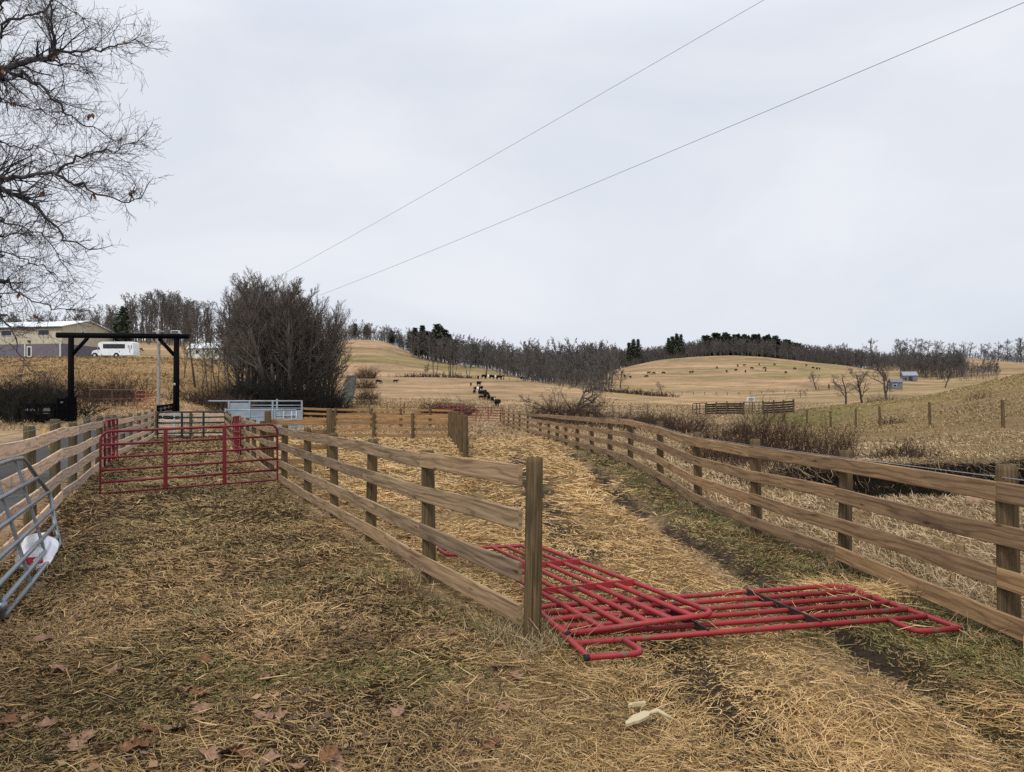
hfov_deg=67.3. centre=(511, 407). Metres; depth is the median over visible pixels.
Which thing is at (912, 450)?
shrub
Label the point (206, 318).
ridge tree
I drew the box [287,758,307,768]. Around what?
fallen leaf
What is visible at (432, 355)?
bare tree
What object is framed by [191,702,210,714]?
fallen leaf
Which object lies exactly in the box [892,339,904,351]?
hill tree
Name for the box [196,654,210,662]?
fallen leaf
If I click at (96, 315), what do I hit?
ridge tree
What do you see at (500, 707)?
fallen leaf
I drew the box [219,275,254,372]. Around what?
bare tree
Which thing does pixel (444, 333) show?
pine tree
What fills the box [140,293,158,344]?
ridge tree
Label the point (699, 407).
pipe gate
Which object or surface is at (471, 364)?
bare tree
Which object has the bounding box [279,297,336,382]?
bare tree
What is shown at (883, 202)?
sky
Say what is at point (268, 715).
fallen leaf
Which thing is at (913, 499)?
dry grass
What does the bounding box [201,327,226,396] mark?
sapling
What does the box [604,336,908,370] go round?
woods
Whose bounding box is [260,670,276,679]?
fallen leaf
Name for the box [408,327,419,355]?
pine tree
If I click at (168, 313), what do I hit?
ridge tree
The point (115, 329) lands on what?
pine tree
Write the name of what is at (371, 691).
fallen leaf
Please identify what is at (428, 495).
board fence
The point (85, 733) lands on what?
fallen leaf
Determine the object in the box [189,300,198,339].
ridge tree
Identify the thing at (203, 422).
pipe gate
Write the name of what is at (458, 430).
board fence
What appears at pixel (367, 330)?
hill tree
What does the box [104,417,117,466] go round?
pipe gate
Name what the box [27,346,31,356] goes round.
door
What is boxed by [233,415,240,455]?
pipe gate
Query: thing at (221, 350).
bare tree
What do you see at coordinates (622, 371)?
bare tree
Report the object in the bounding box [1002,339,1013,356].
hill tree
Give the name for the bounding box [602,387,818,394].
wire fence
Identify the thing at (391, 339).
pine tree
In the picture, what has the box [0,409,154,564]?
board fence
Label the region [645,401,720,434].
shrub
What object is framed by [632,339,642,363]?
pine tree
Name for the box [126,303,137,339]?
ridge tree
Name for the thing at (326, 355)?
bare tree
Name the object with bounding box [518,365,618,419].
bush
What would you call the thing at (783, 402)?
corral fence
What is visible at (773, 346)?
pine tree
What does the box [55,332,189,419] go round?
ranch archway
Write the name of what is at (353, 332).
pine tree
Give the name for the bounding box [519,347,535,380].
bare tree
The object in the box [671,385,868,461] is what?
weed thicket
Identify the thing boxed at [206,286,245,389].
bare tree
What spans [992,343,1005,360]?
hill tree
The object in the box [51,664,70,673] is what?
fallen leaf
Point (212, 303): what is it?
ridge tree
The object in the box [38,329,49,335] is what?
window
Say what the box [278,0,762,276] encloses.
overhead wire
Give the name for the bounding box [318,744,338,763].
fallen leaf
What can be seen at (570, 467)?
straw
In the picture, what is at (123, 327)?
pine tree
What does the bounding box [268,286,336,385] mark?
bare tree
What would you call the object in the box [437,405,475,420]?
pipe gate
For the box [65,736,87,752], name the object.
fallen leaf
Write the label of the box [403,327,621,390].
woods
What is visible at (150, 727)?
fallen leaf
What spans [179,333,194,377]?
sapling
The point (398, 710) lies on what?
fallen leaf
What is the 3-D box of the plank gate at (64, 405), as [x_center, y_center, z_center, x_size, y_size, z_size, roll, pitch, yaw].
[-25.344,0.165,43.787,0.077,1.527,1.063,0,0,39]
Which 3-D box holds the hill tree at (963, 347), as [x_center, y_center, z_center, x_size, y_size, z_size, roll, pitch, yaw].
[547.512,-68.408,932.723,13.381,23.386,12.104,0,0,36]
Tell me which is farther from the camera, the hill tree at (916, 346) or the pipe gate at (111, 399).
the hill tree at (916, 346)
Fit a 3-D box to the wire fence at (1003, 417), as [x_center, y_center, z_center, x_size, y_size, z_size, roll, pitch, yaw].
[25.658,0.657,67.555,1.917,2.521,77.479,0,0,6]
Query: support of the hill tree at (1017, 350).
on the ground at (720, 384)
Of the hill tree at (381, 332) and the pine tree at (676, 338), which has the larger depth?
the pine tree at (676, 338)
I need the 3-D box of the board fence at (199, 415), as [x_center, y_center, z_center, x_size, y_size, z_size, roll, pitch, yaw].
[-16.148,0.985,38.816,3.672,1.594,0.193,0,0,-3]
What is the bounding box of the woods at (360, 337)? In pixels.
[1,308,1023,364]
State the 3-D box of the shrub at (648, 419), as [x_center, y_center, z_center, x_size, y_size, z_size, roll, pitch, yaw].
[9.095,0.501,49.862,5.245,2.433,3.297,0,0,0]
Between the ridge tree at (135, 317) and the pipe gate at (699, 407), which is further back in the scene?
the ridge tree at (135, 317)
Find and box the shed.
[187,343,225,360]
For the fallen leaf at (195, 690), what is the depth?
4.50 m
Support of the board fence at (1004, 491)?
on the ground at (720, 384)
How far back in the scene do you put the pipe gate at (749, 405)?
86.48 m
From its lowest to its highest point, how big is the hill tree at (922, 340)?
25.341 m
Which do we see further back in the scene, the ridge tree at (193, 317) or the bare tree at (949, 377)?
the bare tree at (949, 377)
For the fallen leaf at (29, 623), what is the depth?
5.71 m
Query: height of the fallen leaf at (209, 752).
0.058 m
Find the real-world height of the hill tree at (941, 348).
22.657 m
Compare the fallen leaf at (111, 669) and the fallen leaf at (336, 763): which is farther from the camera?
the fallen leaf at (111, 669)
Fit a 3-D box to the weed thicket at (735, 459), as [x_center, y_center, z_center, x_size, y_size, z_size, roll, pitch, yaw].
[6.224,1.424,20.539,3.342,1.637,3.073,0,0,-37]
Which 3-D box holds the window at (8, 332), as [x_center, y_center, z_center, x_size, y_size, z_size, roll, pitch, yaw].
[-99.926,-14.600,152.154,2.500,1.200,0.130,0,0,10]
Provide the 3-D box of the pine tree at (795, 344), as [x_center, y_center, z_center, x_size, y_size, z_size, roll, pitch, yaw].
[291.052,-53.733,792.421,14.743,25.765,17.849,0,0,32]
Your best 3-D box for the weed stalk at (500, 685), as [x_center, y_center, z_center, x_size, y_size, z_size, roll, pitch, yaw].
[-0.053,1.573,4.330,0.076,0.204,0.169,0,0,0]
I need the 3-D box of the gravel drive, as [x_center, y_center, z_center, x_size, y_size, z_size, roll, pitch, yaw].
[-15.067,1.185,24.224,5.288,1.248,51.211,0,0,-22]
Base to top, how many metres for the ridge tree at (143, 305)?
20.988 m
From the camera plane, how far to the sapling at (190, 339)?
83.68 m
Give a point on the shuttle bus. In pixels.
(115, 349)
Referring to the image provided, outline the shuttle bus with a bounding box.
[92,342,139,357]
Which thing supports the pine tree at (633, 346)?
on the ground at (720, 384)
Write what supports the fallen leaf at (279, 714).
on the ground at (720, 384)
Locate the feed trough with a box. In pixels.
[747,397,754,400]
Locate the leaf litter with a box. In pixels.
[0,485,536,771]
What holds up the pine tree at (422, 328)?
on the ground at (720, 384)
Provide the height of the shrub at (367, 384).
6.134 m
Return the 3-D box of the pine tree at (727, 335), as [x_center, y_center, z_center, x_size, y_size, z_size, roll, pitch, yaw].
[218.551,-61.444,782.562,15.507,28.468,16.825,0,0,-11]
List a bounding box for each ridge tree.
[92,307,102,322]
[94,304,104,323]
[105,308,114,329]
[106,304,116,325]
[121,294,132,320]
[125,292,140,341]
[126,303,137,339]
[127,301,139,340]
[128,299,137,341]
[129,296,148,341]
[137,294,159,342]
[137,296,144,341]
[139,292,151,320]
[140,293,152,343]
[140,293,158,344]
[146,291,161,341]
[148,288,164,343]
[148,306,159,341]
[152,289,169,344]
[155,297,170,344]
[159,293,170,340]
[163,299,174,340]
[165,290,181,343]
[167,295,181,344]
[168,305,179,344]
[173,303,187,345]
[175,294,188,343]
[178,296,189,342]
[184,300,196,342]
[185,306,192,342]
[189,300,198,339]
[193,303,200,341]
[196,305,208,342]
[197,302,210,342]
[201,301,214,342]
[202,302,215,342]
[202,309,212,342]
[203,300,211,341]
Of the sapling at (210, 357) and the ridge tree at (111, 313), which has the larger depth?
the ridge tree at (111, 313)
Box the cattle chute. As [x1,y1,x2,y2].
[209,399,302,429]
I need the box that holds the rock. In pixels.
[963,496,994,504]
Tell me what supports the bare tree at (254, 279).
on the ground at (720, 384)
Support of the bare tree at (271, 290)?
on the ground at (720, 384)
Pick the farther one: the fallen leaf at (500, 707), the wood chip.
the wood chip
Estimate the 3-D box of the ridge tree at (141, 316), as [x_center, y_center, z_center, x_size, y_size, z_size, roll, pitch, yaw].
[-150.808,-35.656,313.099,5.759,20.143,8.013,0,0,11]
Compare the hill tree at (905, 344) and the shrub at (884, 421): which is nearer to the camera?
the shrub at (884, 421)
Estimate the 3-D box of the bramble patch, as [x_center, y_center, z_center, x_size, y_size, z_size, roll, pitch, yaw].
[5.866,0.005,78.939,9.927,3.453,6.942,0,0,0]
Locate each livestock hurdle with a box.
[437,544,711,636]
[542,583,966,660]
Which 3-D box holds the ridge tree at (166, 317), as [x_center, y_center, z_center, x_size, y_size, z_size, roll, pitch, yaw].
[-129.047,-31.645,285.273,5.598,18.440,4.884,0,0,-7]
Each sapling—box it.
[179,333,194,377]
[181,302,203,387]
[196,336,218,394]
[197,345,214,390]
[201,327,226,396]
[210,321,237,389]
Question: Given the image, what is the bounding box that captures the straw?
[0,429,1023,771]
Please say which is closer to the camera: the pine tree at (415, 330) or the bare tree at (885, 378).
the bare tree at (885, 378)
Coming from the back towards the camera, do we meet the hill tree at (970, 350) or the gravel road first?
the hill tree at (970, 350)
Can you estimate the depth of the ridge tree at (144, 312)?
306.23 m
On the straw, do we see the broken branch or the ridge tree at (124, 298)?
the broken branch
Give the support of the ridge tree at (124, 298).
on the ground at (720, 384)
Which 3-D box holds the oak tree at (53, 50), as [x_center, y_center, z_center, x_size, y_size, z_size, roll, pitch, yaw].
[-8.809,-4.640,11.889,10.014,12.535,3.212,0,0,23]
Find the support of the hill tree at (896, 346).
on the ground at (720, 384)
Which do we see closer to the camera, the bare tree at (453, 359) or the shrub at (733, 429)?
the shrub at (733, 429)
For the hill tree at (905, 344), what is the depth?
888.09 m
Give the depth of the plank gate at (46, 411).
43.94 m
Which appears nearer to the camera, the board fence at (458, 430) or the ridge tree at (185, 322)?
the board fence at (458, 430)
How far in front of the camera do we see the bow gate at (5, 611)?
7.36 m
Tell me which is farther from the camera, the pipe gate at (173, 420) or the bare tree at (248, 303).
the bare tree at (248, 303)
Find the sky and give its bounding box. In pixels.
[0,0,1023,379]
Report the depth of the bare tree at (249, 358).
81.59 m
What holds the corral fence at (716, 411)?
on the ground at (720, 384)
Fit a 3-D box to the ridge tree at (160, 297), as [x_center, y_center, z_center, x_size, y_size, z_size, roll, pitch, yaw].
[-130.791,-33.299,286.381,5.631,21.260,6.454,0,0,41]
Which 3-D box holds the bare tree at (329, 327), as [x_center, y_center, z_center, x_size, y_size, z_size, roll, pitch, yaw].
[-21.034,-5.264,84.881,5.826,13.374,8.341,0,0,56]
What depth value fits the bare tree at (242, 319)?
78.87 m
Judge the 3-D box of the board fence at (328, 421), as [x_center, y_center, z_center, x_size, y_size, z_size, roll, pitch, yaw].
[-5.566,1.070,20.136,1.771,2.068,0.205,0,0,-28]
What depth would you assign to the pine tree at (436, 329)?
523.74 m
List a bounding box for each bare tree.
[202,302,244,383]
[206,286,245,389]
[210,273,304,386]
[214,290,276,387]
[219,274,298,385]
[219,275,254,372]
[224,279,280,380]
[225,273,269,375]
[227,265,272,310]
[230,271,306,380]
[231,276,309,385]
[237,278,305,385]
[264,285,318,383]
[265,286,336,386]
[267,278,311,377]
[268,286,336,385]
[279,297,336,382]
[283,296,342,386]
[292,300,356,386]
[304,302,352,390]
[315,324,354,393]
[316,300,358,389]
[316,308,351,386]
[428,341,445,376]
[444,339,455,377]
[450,349,462,373]
[461,347,473,377]
[481,343,494,378]
[495,342,511,379]
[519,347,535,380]
[614,368,630,388]
[809,371,819,389]
[831,373,857,404]
[847,366,871,402]
[857,360,891,400]
[943,369,956,387]
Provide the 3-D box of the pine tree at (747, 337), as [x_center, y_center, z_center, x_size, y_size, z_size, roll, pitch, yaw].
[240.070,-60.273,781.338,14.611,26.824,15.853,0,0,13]
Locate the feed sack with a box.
[15,532,58,569]
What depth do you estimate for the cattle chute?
44.97 m
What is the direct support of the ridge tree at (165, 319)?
on the ground at (720, 384)
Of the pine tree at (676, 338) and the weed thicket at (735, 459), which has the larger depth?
the pine tree at (676, 338)
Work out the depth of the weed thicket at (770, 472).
15.98 m
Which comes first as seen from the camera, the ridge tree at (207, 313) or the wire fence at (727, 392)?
the ridge tree at (207, 313)
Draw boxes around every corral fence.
[706,401,744,414]
[762,399,793,413]
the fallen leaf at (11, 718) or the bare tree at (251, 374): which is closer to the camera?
the fallen leaf at (11, 718)
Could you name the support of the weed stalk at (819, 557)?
on the ground at (720, 384)
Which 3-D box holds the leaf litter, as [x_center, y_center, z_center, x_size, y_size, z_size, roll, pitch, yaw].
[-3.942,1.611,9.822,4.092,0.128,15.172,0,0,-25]
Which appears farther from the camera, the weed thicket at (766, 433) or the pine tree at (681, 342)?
the pine tree at (681, 342)
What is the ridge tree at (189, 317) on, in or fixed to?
on the ground at (720, 384)
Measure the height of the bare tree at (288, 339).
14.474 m
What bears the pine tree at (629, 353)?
on the ground at (720, 384)
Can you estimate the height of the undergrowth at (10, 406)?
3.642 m
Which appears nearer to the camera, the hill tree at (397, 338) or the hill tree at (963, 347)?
the hill tree at (397, 338)
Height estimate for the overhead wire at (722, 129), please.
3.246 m
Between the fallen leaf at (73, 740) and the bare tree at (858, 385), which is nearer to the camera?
the fallen leaf at (73, 740)
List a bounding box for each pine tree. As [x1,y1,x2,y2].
[111,316,128,341]
[113,306,143,356]
[351,324,359,336]
[388,330,394,343]
[403,331,412,352]
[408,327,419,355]
[410,333,425,357]
[418,325,425,336]
[424,330,431,359]
[427,323,441,360]
[435,329,451,362]
[624,342,632,360]
[630,338,636,364]
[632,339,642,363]
[664,338,672,358]
[666,336,677,358]
[672,333,680,357]
[677,334,685,353]
[701,337,714,356]
[703,335,710,347]
[723,333,733,355]
[734,335,749,355]
[741,335,751,355]
[749,334,760,355]
[766,338,779,358]
[774,338,780,356]
[788,343,800,360]
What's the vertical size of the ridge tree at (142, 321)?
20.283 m
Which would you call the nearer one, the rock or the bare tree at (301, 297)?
the rock
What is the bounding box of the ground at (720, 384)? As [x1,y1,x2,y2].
[0,340,1023,771]
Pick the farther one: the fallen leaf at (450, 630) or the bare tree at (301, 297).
the bare tree at (301, 297)
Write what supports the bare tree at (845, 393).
on the ground at (720, 384)
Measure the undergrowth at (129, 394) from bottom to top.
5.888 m
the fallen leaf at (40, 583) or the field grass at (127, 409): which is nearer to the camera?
the fallen leaf at (40, 583)
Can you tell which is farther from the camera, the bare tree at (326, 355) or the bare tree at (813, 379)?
the bare tree at (813, 379)
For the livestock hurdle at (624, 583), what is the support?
on the ground at (720, 384)
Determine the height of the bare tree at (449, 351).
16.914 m
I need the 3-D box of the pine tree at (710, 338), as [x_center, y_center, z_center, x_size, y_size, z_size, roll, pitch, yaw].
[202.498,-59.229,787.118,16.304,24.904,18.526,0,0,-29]
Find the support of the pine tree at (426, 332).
on the ground at (720, 384)
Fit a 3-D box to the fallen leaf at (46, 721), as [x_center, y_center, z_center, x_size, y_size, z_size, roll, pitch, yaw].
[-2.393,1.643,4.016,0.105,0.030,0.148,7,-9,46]
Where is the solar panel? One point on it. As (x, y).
(175, 331)
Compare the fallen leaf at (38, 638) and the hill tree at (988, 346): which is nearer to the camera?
the fallen leaf at (38, 638)
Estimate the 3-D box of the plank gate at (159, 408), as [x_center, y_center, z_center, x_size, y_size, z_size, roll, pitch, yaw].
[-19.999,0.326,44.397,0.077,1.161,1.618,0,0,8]
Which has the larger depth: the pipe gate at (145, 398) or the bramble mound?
the bramble mound
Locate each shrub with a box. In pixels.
[349,361,380,378]
[351,394,382,404]
[352,373,379,388]
[353,379,381,399]
[595,407,659,428]
[616,403,694,431]
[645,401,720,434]
[719,418,760,436]
[860,394,899,402]
[863,434,947,458]
[873,415,906,424]
[961,390,994,400]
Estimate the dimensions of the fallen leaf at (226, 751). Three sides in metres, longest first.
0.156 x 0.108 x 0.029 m
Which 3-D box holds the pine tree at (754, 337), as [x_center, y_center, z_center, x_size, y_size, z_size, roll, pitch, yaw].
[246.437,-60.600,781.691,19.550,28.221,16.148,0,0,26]
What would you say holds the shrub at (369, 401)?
on the ground at (720, 384)
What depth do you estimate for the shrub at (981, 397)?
59.98 m
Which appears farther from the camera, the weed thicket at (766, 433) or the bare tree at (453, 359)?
the bare tree at (453, 359)
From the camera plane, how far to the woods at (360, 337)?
386.87 m
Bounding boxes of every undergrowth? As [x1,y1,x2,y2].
[0,358,264,412]
[0,368,117,424]
[197,345,371,417]
[395,371,679,425]
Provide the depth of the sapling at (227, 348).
77.87 m
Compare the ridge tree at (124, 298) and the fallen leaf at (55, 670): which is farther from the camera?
the ridge tree at (124, 298)
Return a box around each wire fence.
[348,402,647,413]
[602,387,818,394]
[728,400,1009,427]
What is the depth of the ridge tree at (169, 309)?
300.17 m
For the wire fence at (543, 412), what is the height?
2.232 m
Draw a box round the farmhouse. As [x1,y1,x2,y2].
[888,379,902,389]
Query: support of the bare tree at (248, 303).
on the ground at (720, 384)
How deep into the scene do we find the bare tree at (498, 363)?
317.91 m
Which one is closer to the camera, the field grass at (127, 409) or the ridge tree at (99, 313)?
the field grass at (127, 409)
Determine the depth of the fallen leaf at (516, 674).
4.63 m
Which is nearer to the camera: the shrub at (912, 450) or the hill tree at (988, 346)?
the shrub at (912, 450)
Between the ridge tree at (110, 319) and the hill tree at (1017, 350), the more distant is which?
the hill tree at (1017, 350)
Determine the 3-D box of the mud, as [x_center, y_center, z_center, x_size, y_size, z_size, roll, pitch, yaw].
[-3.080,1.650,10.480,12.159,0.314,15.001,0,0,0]
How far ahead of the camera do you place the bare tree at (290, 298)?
94.01 m
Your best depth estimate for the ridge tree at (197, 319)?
293.99 m
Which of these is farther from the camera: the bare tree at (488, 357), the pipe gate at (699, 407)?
the bare tree at (488, 357)
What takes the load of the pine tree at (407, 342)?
on the ground at (720, 384)
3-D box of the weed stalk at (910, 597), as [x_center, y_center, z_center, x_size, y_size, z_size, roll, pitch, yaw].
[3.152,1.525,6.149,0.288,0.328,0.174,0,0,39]
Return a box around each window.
[1,330,11,335]
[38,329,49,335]
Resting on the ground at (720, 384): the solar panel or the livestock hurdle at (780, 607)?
the livestock hurdle at (780, 607)
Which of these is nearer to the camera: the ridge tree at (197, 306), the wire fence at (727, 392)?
the ridge tree at (197, 306)
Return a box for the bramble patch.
[526,394,617,420]
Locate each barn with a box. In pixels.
[0,321,114,356]
[900,372,917,380]
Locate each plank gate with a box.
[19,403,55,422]
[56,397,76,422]
[156,403,173,418]
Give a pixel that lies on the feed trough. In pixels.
(750, 398)
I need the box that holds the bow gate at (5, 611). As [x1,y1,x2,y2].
[0,456,61,618]
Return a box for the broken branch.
[625,708,673,725]
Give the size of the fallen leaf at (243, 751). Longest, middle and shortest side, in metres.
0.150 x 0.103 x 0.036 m
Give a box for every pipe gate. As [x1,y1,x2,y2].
[89,389,135,405]
[99,423,281,493]
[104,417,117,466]
[135,390,156,405]
[157,411,225,437]
[162,413,185,434]
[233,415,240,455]
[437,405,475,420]
[476,407,502,420]
[692,403,705,414]
[745,402,763,413]
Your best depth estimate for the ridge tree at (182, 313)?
286.55 m
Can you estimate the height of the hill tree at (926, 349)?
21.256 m
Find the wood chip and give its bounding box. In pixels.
[628,701,645,707]
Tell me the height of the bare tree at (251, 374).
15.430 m
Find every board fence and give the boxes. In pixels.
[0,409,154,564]
[154,411,228,435]
[225,413,542,641]
[264,408,332,468]
[300,407,453,426]
[332,412,448,438]
[449,410,468,457]
[500,410,1023,642]
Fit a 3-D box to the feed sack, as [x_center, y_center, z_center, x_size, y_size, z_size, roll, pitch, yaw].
[-5.037,1.559,8.157,0.392,0.380,0.759,0,0,-28]
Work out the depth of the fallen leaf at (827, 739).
3.78 m
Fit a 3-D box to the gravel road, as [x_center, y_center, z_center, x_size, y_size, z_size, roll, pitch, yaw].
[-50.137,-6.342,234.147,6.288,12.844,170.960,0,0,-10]
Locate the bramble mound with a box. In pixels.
[412,393,486,415]
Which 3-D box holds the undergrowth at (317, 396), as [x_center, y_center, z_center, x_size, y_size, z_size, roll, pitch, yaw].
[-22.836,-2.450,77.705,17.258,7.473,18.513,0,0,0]
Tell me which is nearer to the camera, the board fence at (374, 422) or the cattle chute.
the board fence at (374, 422)
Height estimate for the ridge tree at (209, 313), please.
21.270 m
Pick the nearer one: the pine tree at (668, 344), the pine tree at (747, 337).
the pine tree at (668, 344)
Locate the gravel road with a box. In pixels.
[340,375,356,404]
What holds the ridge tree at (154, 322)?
on the ground at (720, 384)
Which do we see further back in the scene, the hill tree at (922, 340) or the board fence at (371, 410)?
the hill tree at (922, 340)
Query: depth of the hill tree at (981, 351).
893.07 m
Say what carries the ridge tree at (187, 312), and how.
on the ground at (720, 384)
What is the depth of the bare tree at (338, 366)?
87.42 m
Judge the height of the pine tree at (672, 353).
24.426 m
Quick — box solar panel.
[171,330,180,333]
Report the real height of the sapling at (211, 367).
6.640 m
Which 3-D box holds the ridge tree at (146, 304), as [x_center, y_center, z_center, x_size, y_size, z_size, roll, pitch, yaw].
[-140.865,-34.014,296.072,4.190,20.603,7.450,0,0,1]
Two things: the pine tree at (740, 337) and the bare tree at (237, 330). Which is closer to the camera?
the bare tree at (237, 330)
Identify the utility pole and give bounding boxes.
[152,329,164,404]
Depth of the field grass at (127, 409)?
73.38 m
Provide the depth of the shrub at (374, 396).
204.62 m
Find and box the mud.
[7,475,1023,771]
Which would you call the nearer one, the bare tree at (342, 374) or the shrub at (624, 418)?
the shrub at (624, 418)
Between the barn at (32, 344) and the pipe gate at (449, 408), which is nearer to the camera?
the pipe gate at (449, 408)
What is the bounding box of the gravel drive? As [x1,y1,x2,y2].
[0,416,136,479]
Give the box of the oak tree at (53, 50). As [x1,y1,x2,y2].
[0,0,171,394]
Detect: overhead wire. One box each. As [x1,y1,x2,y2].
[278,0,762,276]
[321,2,1023,294]
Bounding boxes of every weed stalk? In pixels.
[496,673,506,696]
[808,531,833,574]
[889,583,924,606]
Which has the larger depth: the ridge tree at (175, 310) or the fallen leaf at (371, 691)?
the ridge tree at (175, 310)
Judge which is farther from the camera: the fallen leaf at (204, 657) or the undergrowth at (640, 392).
the undergrowth at (640, 392)
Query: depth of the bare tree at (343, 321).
92.57 m
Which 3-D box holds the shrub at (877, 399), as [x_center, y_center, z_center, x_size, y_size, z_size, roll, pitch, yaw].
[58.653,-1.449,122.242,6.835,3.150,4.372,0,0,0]
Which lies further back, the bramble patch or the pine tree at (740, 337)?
the pine tree at (740, 337)
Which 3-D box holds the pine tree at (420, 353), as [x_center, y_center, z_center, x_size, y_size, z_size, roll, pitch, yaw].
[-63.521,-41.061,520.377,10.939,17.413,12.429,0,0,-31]
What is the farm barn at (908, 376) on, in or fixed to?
on the ground at (720, 384)
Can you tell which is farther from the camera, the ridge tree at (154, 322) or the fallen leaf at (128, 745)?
the ridge tree at (154, 322)
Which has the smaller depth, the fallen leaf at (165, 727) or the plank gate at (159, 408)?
the fallen leaf at (165, 727)
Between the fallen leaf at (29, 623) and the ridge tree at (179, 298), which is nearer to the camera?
the fallen leaf at (29, 623)
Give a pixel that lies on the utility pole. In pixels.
(158, 331)
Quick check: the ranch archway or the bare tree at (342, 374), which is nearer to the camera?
the ranch archway
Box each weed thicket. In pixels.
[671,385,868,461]
[676,429,806,476]
[709,457,814,490]
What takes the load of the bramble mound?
on the ground at (720, 384)
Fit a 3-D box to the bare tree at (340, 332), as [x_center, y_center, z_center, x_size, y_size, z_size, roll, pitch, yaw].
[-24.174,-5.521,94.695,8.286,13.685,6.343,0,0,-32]
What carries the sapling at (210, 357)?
on the ground at (720, 384)
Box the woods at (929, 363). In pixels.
[894,347,1023,379]
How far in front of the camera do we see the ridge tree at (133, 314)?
304.93 m
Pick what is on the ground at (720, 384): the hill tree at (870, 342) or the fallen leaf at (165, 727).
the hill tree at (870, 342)
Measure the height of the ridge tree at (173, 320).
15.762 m
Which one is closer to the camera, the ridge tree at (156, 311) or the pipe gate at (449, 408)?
the pipe gate at (449, 408)
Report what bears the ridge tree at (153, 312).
on the ground at (720, 384)
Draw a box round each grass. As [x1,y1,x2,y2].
[0,355,1023,438]
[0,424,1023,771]
[536,402,1023,615]
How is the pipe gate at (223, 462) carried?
attached to the board fence at (428, 495)
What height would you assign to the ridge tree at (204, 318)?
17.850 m
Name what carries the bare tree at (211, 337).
on the ground at (720, 384)
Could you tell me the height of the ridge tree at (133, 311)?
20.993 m
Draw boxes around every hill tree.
[364,322,371,336]
[378,326,385,338]
[384,328,393,342]
[395,330,402,347]
[862,338,877,352]
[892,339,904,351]
[892,339,905,353]
[901,338,913,351]
[909,339,921,354]
[918,338,926,352]
[924,340,934,352]
[936,340,946,352]
[959,342,968,352]
[965,342,975,357]
[978,344,984,358]
[982,342,993,359]
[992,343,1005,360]
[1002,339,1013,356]
[1014,338,1023,362]
[1015,337,1023,362]
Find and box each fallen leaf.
[0,711,18,723]
[23,621,38,627]
[32,632,58,641]
[35,581,46,586]
[37,716,64,726]
[44,668,60,674]
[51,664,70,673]
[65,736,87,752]
[76,728,102,742]
[106,662,118,675]
[119,734,152,751]
[141,721,159,732]
[163,724,188,730]
[184,685,211,697]
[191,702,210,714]
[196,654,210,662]
[198,744,220,761]
[213,745,243,753]
[227,743,252,758]
[254,708,273,720]
[257,749,284,764]
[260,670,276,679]
[270,706,285,720]
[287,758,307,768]
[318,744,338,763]
[330,755,348,771]
[364,689,379,693]
[390,700,408,718]
[446,627,457,634]
[482,734,502,748]
[496,702,510,711]
[508,670,524,678]
[816,732,841,749]
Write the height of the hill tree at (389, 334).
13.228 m
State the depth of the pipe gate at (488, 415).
73.19 m
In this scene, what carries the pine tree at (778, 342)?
on the ground at (720, 384)
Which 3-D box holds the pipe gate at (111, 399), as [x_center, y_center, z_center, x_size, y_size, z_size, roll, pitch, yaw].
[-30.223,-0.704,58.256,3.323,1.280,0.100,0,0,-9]
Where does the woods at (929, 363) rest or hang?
on the ground at (720, 384)

